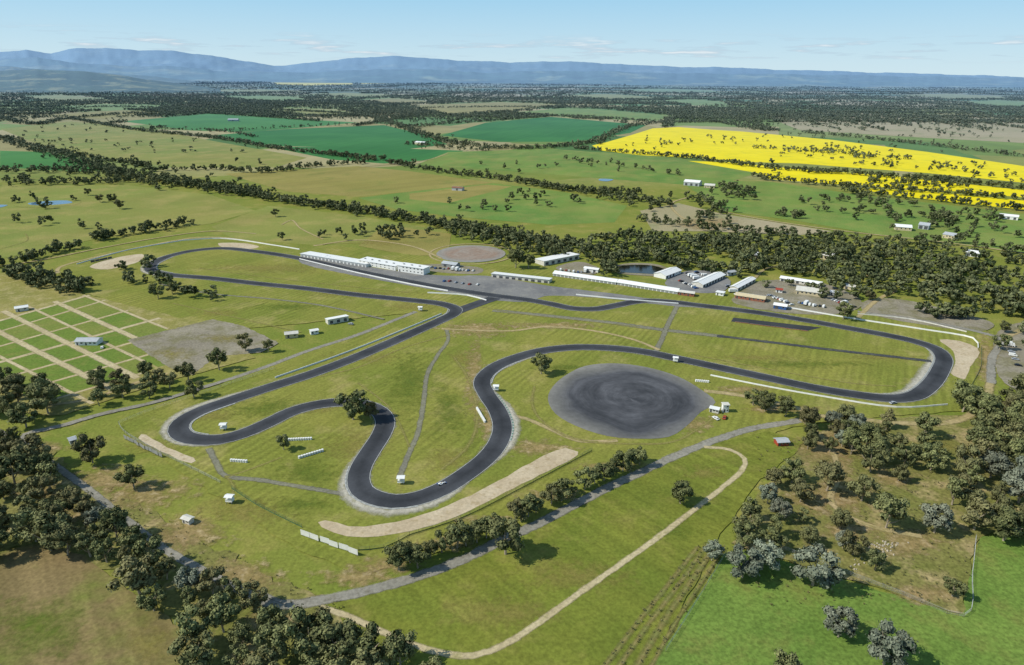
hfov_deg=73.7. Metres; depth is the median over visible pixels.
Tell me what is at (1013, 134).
field
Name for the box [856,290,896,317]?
dirt road
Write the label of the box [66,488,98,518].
gum tree
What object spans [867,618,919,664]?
gum tree
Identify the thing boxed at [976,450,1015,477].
gum tree
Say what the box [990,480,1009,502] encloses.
gum tree
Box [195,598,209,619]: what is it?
gum tree
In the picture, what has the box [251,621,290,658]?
gum tree
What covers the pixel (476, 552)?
road
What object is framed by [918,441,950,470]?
gum tree
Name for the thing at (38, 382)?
gum tree
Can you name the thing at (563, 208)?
field
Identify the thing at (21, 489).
gum tree
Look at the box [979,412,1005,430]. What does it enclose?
gum tree
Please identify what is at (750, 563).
gum tree
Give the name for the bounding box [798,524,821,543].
gum tree
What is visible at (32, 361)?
grass plot
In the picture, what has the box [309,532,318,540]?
billboard
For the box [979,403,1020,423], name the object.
gum tree
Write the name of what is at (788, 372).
path
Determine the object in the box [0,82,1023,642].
ground
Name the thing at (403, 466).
path
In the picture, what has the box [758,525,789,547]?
gum tree
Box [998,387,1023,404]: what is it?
gum tree
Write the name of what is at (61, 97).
field
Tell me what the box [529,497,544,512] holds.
gum tree
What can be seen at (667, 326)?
old track
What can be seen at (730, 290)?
parked truck
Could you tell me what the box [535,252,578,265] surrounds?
paddock shed
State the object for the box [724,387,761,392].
bare patch
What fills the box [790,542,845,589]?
gum tree
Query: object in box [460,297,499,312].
race track
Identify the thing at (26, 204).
pond bank
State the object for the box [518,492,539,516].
gum tree
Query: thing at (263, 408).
bare patch
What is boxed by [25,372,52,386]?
gum tree
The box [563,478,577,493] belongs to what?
gum tree
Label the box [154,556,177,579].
gum tree
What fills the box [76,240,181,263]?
barrier wall
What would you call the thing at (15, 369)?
grass plot
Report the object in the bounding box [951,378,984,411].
gum tree
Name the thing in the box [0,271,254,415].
paddock
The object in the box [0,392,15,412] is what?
gum tree
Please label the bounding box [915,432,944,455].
gum tree
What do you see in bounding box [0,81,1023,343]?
distant trees
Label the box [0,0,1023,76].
sky
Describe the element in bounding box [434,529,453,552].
gum tree
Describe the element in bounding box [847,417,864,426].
gum tree
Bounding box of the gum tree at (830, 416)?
[823,410,843,424]
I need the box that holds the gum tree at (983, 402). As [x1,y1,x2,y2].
[966,392,1005,417]
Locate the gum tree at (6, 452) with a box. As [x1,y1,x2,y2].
[1,450,15,466]
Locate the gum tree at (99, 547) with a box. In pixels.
[89,536,116,562]
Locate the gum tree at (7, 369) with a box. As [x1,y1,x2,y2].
[0,366,13,385]
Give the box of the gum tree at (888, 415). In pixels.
[879,408,896,426]
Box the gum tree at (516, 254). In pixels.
[506,248,524,267]
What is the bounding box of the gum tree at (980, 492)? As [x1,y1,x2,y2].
[966,488,989,510]
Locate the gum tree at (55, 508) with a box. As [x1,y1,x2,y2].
[48,503,72,522]
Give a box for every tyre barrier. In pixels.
[230,458,247,462]
[288,437,311,440]
[298,449,323,458]
[476,407,485,422]
[695,379,708,382]
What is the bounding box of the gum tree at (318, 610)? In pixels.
[312,606,333,628]
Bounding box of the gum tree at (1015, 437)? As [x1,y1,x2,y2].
[1010,434,1023,453]
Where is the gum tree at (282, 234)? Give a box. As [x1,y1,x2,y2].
[277,232,284,238]
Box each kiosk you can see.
[716,290,725,295]
[776,288,782,292]
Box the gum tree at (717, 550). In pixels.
[702,539,725,560]
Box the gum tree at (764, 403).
[757,393,775,411]
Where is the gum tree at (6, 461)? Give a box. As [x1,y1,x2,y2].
[0,449,26,483]
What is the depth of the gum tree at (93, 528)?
275.55 m
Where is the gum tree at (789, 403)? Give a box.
[779,398,795,415]
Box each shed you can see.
[14,304,28,311]
[227,118,238,120]
[284,330,298,338]
[309,328,318,334]
[325,314,348,324]
[441,260,459,266]
[452,186,463,190]
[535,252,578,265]
[584,266,600,272]
[654,267,680,278]
[684,179,701,185]
[692,271,725,287]
[724,270,736,275]
[729,276,755,290]
[773,302,787,309]
[780,275,822,284]
[844,283,855,289]
[918,222,930,229]
[965,249,979,256]
[999,213,1018,219]
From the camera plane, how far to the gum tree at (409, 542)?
266.42 m
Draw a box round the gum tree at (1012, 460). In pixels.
[1007,455,1023,468]
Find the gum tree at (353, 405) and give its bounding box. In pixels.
[333,389,368,419]
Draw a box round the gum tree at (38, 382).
[24,377,57,399]
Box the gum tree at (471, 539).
[457,524,474,545]
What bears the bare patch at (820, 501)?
on the scrubland at (962, 534)
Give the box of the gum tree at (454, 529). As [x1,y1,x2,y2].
[445,518,469,548]
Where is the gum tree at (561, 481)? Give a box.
[552,477,571,500]
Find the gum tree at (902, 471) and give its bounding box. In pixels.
[891,463,910,480]
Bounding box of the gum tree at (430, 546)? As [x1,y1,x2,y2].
[421,539,437,555]
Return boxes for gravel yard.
[128,319,277,374]
[424,264,483,273]
[556,262,596,274]
[731,279,861,314]
[861,298,993,330]
[992,323,1023,388]
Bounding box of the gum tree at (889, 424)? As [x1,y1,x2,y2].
[874,421,893,435]
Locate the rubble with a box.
[850,540,908,569]
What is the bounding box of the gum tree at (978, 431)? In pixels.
[965,424,997,444]
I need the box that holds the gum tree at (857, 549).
[838,529,870,555]
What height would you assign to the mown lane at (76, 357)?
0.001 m
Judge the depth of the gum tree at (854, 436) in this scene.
341.97 m
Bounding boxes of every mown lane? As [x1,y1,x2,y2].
[0,295,89,320]
[0,310,127,345]
[0,310,139,378]
[0,317,160,362]
[0,330,110,389]
[0,355,93,403]
[2,300,104,330]
[19,342,130,373]
[28,306,142,360]
[53,301,137,338]
[53,354,147,381]
[57,373,141,398]
[82,295,168,328]
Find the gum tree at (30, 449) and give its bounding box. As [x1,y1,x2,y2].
[4,442,53,472]
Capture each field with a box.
[0,151,123,170]
[0,185,254,257]
[0,544,199,664]
[1,121,305,166]
[30,95,105,100]
[48,110,158,118]
[61,104,157,110]
[124,114,356,131]
[212,125,445,148]
[212,206,447,244]
[221,89,299,91]
[227,166,491,196]
[237,96,304,100]
[272,108,348,114]
[274,82,351,84]
[274,147,461,162]
[316,93,386,96]
[325,431,803,664]
[359,226,450,255]
[360,183,626,224]
[369,98,425,102]
[410,185,511,202]
[416,102,559,112]
[417,149,757,184]
[441,92,525,97]
[443,117,645,141]
[500,87,583,89]
[522,107,670,120]
[567,94,651,98]
[592,127,1023,182]
[623,89,715,92]
[640,203,829,234]
[654,535,1023,664]
[666,99,726,105]
[679,180,1023,251]
[691,161,1023,196]
[768,91,854,94]
[770,112,1023,142]
[811,101,936,107]
[857,188,1023,208]
[903,94,1003,98]
[971,100,1023,106]
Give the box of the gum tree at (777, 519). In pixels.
[767,513,784,532]
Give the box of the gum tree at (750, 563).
[726,542,766,578]
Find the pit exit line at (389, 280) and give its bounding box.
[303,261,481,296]
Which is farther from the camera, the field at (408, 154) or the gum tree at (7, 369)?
the field at (408, 154)
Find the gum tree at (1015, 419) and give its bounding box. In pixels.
[1009,416,1023,428]
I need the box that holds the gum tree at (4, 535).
[0,529,10,553]
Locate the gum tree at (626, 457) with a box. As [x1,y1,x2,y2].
[613,450,633,470]
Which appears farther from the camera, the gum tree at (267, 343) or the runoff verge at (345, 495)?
the gum tree at (267, 343)
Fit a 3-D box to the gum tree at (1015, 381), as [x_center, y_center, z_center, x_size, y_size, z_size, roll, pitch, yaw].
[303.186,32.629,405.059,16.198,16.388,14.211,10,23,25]
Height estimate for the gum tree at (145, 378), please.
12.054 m
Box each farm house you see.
[704,183,715,187]
[894,224,912,230]
[942,231,957,238]
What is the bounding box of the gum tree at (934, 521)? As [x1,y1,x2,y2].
[919,502,954,532]
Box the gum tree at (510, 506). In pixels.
[506,497,522,515]
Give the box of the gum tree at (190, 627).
[174,603,208,642]
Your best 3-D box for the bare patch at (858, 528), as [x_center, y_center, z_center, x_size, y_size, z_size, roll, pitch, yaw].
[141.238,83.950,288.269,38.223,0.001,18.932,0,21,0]
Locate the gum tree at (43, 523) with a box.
[21,509,70,550]
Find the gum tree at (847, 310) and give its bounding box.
[835,300,853,318]
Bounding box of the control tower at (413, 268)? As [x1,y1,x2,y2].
[398,262,429,274]
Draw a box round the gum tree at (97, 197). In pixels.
[95,194,103,199]
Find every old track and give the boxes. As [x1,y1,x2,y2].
[492,309,722,337]
[654,306,678,350]
[717,335,931,361]
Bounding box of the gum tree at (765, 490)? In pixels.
[759,482,778,503]
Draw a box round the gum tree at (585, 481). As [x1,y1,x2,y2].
[573,465,598,489]
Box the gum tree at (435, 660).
[419,654,444,664]
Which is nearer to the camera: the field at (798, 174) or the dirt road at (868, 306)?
the dirt road at (868, 306)
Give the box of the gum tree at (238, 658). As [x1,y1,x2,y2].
[219,643,250,664]
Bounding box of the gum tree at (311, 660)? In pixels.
[299,655,321,664]
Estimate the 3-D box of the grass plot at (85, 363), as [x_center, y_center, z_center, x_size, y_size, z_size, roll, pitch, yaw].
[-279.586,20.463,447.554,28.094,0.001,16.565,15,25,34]
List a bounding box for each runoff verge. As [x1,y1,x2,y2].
[160,390,245,445]
[339,456,465,515]
[493,390,519,463]
[868,349,932,393]
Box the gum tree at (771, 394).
[764,390,776,401]
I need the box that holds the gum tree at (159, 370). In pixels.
[151,368,163,379]
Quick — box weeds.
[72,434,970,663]
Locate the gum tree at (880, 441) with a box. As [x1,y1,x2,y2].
[869,434,891,457]
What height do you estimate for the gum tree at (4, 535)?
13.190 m
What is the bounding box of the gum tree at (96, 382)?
[91,379,103,389]
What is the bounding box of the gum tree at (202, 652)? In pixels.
[167,629,215,664]
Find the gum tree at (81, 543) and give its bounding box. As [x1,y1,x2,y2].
[74,531,99,556]
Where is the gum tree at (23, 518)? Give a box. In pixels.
[9,508,43,541]
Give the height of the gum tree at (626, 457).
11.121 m
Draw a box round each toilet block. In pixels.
[74,337,102,344]
[678,289,694,296]
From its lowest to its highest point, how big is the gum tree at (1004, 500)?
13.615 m
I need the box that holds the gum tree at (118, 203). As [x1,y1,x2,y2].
[113,199,123,207]
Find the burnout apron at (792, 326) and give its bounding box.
[732,318,820,330]
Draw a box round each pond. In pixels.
[28,200,71,204]
[619,265,663,273]
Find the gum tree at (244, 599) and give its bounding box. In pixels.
[236,580,269,609]
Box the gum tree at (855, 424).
[839,419,859,430]
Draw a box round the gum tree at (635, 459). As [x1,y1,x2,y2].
[626,448,640,464]
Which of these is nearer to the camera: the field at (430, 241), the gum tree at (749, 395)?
the gum tree at (749, 395)
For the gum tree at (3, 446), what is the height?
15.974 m
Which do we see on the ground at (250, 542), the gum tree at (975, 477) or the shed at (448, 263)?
the shed at (448, 263)
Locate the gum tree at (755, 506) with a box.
[741,496,762,516]
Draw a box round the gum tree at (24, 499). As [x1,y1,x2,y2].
[11,494,33,510]
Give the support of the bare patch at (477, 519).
on the grass at (334, 434)
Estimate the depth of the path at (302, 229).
839.23 m
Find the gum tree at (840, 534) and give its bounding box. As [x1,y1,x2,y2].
[835,530,852,547]
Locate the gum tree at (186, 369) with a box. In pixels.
[172,361,195,379]
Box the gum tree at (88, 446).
[70,432,106,462]
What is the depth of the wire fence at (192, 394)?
402.62 m
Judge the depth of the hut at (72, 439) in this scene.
350.48 m
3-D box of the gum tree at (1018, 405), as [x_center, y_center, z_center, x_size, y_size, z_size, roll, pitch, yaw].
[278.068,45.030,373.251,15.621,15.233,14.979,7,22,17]
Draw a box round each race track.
[144,247,953,507]
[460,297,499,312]
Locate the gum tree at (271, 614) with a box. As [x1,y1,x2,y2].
[256,603,290,630]
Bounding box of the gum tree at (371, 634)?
[341,620,388,660]
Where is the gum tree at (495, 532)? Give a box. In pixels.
[487,516,524,554]
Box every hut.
[67,436,76,444]
[180,514,194,524]
[774,437,790,445]
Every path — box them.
[159,284,384,318]
[173,303,300,331]
[201,268,403,291]
[206,447,340,494]
[224,476,234,493]
[225,457,280,477]
[281,220,322,238]
[320,335,446,376]
[397,330,449,474]
[441,357,478,469]
[480,306,638,326]
[531,386,720,444]
[691,354,888,385]
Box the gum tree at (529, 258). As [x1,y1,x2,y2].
[521,254,534,267]
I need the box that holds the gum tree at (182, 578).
[172,566,200,590]
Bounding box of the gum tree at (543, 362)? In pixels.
[529,352,553,373]
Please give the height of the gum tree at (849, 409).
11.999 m
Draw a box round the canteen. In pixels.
[735,292,766,301]
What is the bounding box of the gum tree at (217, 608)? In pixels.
[201,591,243,632]
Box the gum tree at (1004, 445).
[985,440,1010,455]
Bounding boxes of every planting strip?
[603,546,698,664]
[617,543,706,664]
[634,549,712,664]
[650,548,724,664]
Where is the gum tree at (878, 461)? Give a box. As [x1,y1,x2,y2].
[860,445,893,471]
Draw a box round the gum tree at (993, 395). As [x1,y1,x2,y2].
[976,392,996,408]
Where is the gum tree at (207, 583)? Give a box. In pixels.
[194,565,226,593]
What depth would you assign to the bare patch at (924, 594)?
253.85 m
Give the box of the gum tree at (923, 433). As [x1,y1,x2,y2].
[918,430,926,442]
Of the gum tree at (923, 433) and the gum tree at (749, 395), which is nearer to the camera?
the gum tree at (923, 433)
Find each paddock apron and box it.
[299,258,700,307]
[665,270,730,292]
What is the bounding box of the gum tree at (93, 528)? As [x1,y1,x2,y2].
[86,523,99,538]
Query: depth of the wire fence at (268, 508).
298.13 m
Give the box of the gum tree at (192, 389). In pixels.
[183,380,203,396]
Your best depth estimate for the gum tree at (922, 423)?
359.31 m
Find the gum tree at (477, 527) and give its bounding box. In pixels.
[468,519,488,542]
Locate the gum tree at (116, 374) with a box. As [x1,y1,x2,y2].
[107,368,130,384]
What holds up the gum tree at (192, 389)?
on the grass at (334, 434)
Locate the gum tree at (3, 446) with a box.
[0,436,10,453]
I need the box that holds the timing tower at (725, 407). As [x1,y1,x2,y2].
[721,402,729,412]
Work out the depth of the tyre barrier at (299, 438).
356.11 m
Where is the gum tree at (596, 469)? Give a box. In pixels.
[587,465,603,483]
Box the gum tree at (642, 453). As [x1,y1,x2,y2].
[632,445,648,464]
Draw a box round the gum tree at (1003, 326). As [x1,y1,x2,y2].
[999,320,1011,332]
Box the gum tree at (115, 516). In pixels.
[95,505,128,540]
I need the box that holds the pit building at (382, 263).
[358,257,402,270]
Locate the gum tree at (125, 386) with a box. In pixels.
[109,377,130,397]
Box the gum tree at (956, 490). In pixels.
[946,476,968,504]
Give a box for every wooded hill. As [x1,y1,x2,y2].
[0,66,200,84]
[0,69,220,93]
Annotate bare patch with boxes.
[12,484,57,499]
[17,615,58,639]
[42,443,59,449]
[65,509,83,521]
[73,464,124,493]
[113,479,197,512]
[145,537,182,551]
[164,518,220,545]
[215,562,283,585]
[220,500,261,518]
[247,404,284,411]
[247,616,296,625]
[288,501,320,506]
[299,468,315,479]
[327,570,391,586]
[348,441,363,452]
[348,558,405,571]
[400,367,414,395]
[434,537,463,550]
[435,323,510,334]
[441,396,452,419]
[455,516,507,520]
[465,349,480,419]
[481,410,491,438]
[500,607,521,617]
[512,322,593,328]
[512,441,567,453]
[535,491,575,498]
[543,569,592,583]
[681,219,729,229]
[688,416,710,431]
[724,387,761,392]
[755,405,803,411]
[770,361,838,365]
[786,483,860,514]
[790,434,853,459]
[823,448,850,503]
[823,525,872,536]
[878,474,908,485]
[886,530,939,556]
[901,586,948,603]
[978,334,991,379]
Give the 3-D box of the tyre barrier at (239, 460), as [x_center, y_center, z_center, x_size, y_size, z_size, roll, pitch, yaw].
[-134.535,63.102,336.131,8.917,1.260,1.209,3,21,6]
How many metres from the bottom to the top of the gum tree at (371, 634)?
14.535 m
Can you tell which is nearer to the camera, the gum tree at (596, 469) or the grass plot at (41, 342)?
the gum tree at (596, 469)
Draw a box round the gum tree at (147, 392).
[137,381,157,397]
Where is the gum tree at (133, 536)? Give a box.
[115,523,149,548]
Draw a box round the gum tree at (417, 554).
[408,543,431,567]
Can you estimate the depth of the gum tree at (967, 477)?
308.64 m
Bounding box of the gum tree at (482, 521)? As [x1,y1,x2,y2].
[477,515,492,538]
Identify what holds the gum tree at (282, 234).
on the field at (264, 224)
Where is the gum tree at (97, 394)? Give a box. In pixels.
[87,388,108,405]
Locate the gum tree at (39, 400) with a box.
[28,385,62,413]
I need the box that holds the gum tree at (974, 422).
[969,414,996,433]
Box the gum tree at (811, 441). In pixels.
[802,430,820,448]
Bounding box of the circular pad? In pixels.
[436,245,505,261]
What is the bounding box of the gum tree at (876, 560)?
[866,547,886,570]
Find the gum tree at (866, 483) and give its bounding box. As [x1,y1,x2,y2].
[845,474,881,500]
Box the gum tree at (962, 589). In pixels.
[942,574,968,597]
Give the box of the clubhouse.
[796,285,821,296]
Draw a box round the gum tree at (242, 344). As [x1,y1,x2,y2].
[235,332,252,350]
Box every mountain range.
[0,48,1022,77]
[0,57,1023,87]
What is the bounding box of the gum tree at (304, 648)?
[280,603,333,660]
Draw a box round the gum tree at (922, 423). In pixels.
[915,411,941,432]
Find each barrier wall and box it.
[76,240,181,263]
[182,238,299,249]
[275,313,441,377]
[299,258,447,290]
[427,292,486,300]
[576,294,677,303]
[710,374,947,407]
[787,307,978,347]
[858,313,966,331]
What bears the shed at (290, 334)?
on the ground at (250, 542)
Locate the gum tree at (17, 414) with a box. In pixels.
[4,401,39,426]
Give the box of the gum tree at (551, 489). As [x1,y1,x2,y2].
[537,483,564,503]
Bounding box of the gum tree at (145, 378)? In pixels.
[139,371,157,389]
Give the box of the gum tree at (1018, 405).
[1005,400,1023,415]
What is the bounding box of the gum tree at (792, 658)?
[773,647,802,664]
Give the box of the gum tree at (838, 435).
[834,429,848,446]
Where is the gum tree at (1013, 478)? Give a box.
[1001,467,1023,503]
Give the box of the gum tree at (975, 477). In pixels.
[967,463,985,484]
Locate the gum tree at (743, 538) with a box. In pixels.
[732,520,761,548]
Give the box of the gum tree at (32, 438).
[5,432,46,457]
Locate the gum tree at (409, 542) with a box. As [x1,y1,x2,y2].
[404,540,416,562]
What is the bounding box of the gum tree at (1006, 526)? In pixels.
[991,505,1023,540]
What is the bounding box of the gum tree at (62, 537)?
[43,523,78,554]
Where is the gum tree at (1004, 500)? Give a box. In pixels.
[993,494,1023,526]
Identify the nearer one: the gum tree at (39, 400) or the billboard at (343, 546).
the billboard at (343, 546)
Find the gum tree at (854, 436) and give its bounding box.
[841,425,869,454]
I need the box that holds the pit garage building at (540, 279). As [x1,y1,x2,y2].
[491,272,551,282]
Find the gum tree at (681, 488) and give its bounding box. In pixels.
[671,480,695,503]
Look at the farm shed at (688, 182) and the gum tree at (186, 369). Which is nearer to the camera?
the gum tree at (186, 369)
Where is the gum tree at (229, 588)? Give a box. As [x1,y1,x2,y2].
[219,575,242,600]
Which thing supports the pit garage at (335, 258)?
on the ground at (250, 542)
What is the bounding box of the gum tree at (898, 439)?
[886,432,908,445]
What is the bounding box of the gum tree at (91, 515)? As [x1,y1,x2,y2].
[83,505,104,526]
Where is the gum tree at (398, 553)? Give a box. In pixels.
[382,540,411,569]
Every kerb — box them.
[190,403,234,433]
[345,466,417,508]
[491,360,521,382]
[497,394,513,440]
[883,348,933,393]
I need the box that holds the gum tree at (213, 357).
[204,347,227,369]
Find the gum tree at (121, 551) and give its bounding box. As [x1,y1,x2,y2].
[117,544,131,563]
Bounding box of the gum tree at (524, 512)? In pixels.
[513,504,528,521]
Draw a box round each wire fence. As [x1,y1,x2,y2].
[118,422,220,482]
[120,368,272,422]
[231,487,301,526]
[358,534,408,549]
[409,449,591,534]
[666,550,726,649]
[733,526,976,616]
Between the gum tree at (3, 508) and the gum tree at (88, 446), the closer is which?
the gum tree at (3, 508)
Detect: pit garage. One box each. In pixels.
[300,251,369,266]
[552,270,617,284]
[617,279,680,293]
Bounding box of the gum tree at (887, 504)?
[871,490,909,527]
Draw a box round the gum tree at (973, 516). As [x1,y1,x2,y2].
[960,496,994,529]
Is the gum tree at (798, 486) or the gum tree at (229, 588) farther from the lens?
the gum tree at (798, 486)
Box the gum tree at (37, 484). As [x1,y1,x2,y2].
[25,475,57,499]
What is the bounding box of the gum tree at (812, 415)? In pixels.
[798,405,821,423]
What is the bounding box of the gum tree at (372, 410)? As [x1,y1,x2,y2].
[364,401,379,417]
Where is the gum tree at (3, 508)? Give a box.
[0,503,8,516]
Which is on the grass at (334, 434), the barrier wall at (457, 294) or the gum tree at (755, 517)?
the barrier wall at (457, 294)
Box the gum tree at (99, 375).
[86,369,105,385]
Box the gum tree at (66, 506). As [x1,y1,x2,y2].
[45,498,73,514]
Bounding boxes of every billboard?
[300,529,309,537]
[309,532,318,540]
[320,536,328,544]
[328,539,337,547]
[339,543,348,550]
[348,546,357,554]
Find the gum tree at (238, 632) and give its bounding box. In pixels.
[226,620,250,643]
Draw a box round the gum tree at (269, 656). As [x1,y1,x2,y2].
[244,643,280,664]
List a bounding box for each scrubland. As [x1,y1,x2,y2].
[0,444,388,664]
[731,415,1023,613]
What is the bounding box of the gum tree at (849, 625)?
[822,603,859,637]
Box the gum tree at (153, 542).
[131,534,164,568]
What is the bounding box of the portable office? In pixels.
[709,405,720,413]
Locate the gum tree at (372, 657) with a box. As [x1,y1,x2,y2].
[350,647,388,664]
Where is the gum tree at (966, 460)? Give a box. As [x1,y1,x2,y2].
[954,443,988,473]
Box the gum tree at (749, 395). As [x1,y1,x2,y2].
[744,388,764,405]
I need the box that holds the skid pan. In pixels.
[548,363,714,438]
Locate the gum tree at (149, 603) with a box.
[134,583,168,610]
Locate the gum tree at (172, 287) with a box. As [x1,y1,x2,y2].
[166,282,176,293]
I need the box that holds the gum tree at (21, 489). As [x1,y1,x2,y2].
[15,476,33,495]
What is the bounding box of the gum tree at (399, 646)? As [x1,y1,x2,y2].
[380,628,417,664]
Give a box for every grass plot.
[0,318,22,329]
[0,335,12,344]
[0,343,31,358]
[0,362,23,376]
[4,325,41,339]
[11,353,53,369]
[19,311,46,321]
[21,372,32,388]
[23,335,62,349]
[23,390,68,396]
[33,318,66,330]
[33,364,74,380]
[40,305,67,315]
[43,345,84,360]
[52,328,88,341]
[54,311,89,324]
[54,376,95,391]
[63,297,96,308]
[65,356,106,371]
[74,321,111,334]
[74,343,109,351]
[77,303,119,317]
[87,367,122,382]
[96,348,132,362]
[97,331,130,345]
[99,312,143,327]
[117,359,153,373]
[118,344,146,356]
[121,322,166,336]
[141,355,163,366]
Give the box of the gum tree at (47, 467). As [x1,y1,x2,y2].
[34,462,61,487]
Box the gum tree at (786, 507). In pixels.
[768,497,794,519]
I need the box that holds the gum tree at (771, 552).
[753,538,785,570]
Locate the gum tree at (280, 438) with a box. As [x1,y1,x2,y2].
[275,434,290,449]
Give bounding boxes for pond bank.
[14,199,80,206]
[617,263,666,275]
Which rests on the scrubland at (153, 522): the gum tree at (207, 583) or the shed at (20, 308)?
the gum tree at (207, 583)
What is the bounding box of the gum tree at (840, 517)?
[829,507,854,528]
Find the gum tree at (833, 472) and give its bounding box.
[813,460,847,490]
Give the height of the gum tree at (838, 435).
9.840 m
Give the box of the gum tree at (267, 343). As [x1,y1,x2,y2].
[261,339,273,351]
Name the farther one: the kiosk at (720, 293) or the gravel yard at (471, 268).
the gravel yard at (471, 268)
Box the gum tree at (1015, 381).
[1008,373,1023,391]
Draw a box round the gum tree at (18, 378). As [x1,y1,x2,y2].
[0,372,25,389]
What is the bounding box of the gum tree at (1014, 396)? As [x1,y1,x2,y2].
[1005,393,1023,409]
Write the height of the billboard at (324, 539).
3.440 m
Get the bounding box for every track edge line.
[144,247,952,507]
[156,249,934,493]
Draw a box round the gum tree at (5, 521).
[0,514,11,541]
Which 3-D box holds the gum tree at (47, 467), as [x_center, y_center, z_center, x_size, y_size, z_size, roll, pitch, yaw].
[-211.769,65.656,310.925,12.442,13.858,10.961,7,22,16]
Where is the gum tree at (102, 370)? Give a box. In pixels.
[95,365,106,377]
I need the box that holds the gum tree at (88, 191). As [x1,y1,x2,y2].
[83,188,90,194]
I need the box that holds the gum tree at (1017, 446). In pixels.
[1000,438,1023,459]
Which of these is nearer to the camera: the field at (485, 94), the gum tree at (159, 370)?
the gum tree at (159, 370)
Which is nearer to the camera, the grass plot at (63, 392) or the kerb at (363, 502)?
the kerb at (363, 502)
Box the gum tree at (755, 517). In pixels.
[732,505,763,531]
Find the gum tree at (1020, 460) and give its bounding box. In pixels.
[1015,454,1023,476]
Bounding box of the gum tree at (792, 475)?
[779,457,805,482]
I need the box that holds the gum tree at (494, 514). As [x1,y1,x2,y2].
[490,512,505,521]
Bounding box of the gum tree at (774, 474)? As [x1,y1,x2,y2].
[763,466,784,483]
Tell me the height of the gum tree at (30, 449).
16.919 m
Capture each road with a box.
[0,231,255,265]
[4,431,284,608]
[20,311,416,444]
[48,373,167,405]
[55,237,279,272]
[249,418,805,609]
[313,240,441,258]
[320,446,747,658]
[429,243,508,263]
[442,326,659,349]
[515,415,617,442]
[670,198,703,226]
[704,389,802,410]
[717,210,1023,252]
[754,255,895,277]
[798,418,922,538]
[819,329,1022,424]
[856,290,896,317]
[858,311,1003,383]
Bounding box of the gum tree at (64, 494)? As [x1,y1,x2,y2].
[54,484,81,504]
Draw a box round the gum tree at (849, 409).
[836,404,856,419]
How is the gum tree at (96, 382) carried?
on the paddock
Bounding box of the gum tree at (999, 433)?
[994,429,1013,451]
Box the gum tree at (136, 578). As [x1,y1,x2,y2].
[106,552,158,593]
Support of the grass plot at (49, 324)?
on the paddock
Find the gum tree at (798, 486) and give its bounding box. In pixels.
[789,477,815,501]
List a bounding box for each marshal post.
[218,422,227,429]
[223,494,234,504]
[396,475,404,482]
[493,384,498,389]
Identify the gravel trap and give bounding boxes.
[90,254,143,268]
[139,434,195,462]
[218,243,258,248]
[318,448,577,536]
[940,339,979,378]
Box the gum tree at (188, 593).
[180,585,197,605]
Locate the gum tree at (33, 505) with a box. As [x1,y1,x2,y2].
[18,498,50,511]
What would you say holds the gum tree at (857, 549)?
on the scrubland at (962, 534)
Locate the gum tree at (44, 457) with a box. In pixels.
[24,451,58,475]
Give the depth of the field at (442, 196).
1092.39 m
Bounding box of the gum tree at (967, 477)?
[948,473,976,494]
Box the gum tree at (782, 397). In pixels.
[778,395,791,406]
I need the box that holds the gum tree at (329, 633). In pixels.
[307,618,357,656]
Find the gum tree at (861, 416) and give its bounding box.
[848,413,866,421]
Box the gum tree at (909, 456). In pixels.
[892,442,922,465]
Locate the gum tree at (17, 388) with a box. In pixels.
[0,383,23,402]
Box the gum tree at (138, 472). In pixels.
[112,463,145,487]
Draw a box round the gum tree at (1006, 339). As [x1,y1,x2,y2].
[992,334,1012,349]
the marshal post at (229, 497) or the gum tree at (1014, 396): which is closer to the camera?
the marshal post at (229, 497)
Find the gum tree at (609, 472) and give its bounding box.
[596,461,615,480]
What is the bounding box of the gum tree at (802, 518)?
[798,507,810,521]
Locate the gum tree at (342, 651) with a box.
[316,640,355,664]
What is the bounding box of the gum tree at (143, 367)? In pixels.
[136,360,152,375]
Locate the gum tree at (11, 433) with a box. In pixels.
[0,426,21,441]
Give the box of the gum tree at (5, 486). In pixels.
[0,479,14,499]
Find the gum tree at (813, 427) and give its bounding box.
[803,422,818,436]
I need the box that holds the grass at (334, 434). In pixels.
[42,236,996,572]
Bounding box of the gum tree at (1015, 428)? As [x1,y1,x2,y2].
[992,421,1023,446]
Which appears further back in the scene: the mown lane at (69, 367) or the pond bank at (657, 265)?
the pond bank at (657, 265)
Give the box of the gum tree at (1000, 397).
[997,395,1003,402]
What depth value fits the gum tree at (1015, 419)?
358.45 m
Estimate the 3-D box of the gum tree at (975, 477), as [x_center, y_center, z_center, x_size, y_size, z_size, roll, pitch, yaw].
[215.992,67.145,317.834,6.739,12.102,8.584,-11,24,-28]
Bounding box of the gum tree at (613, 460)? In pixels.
[607,457,620,472]
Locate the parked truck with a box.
[728,288,737,292]
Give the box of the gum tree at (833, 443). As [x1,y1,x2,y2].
[821,436,839,451]
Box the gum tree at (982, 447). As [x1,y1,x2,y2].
[975,437,1000,466]
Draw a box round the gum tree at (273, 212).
[270,208,279,216]
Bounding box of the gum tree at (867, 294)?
[865,290,876,299]
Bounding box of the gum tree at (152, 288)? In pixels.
[147,283,163,297]
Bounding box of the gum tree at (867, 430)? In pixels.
[858,422,881,444]
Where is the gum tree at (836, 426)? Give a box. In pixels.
[828,418,844,434]
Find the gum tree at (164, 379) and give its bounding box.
[157,371,177,388]
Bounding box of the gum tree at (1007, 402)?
[1002,398,1013,414]

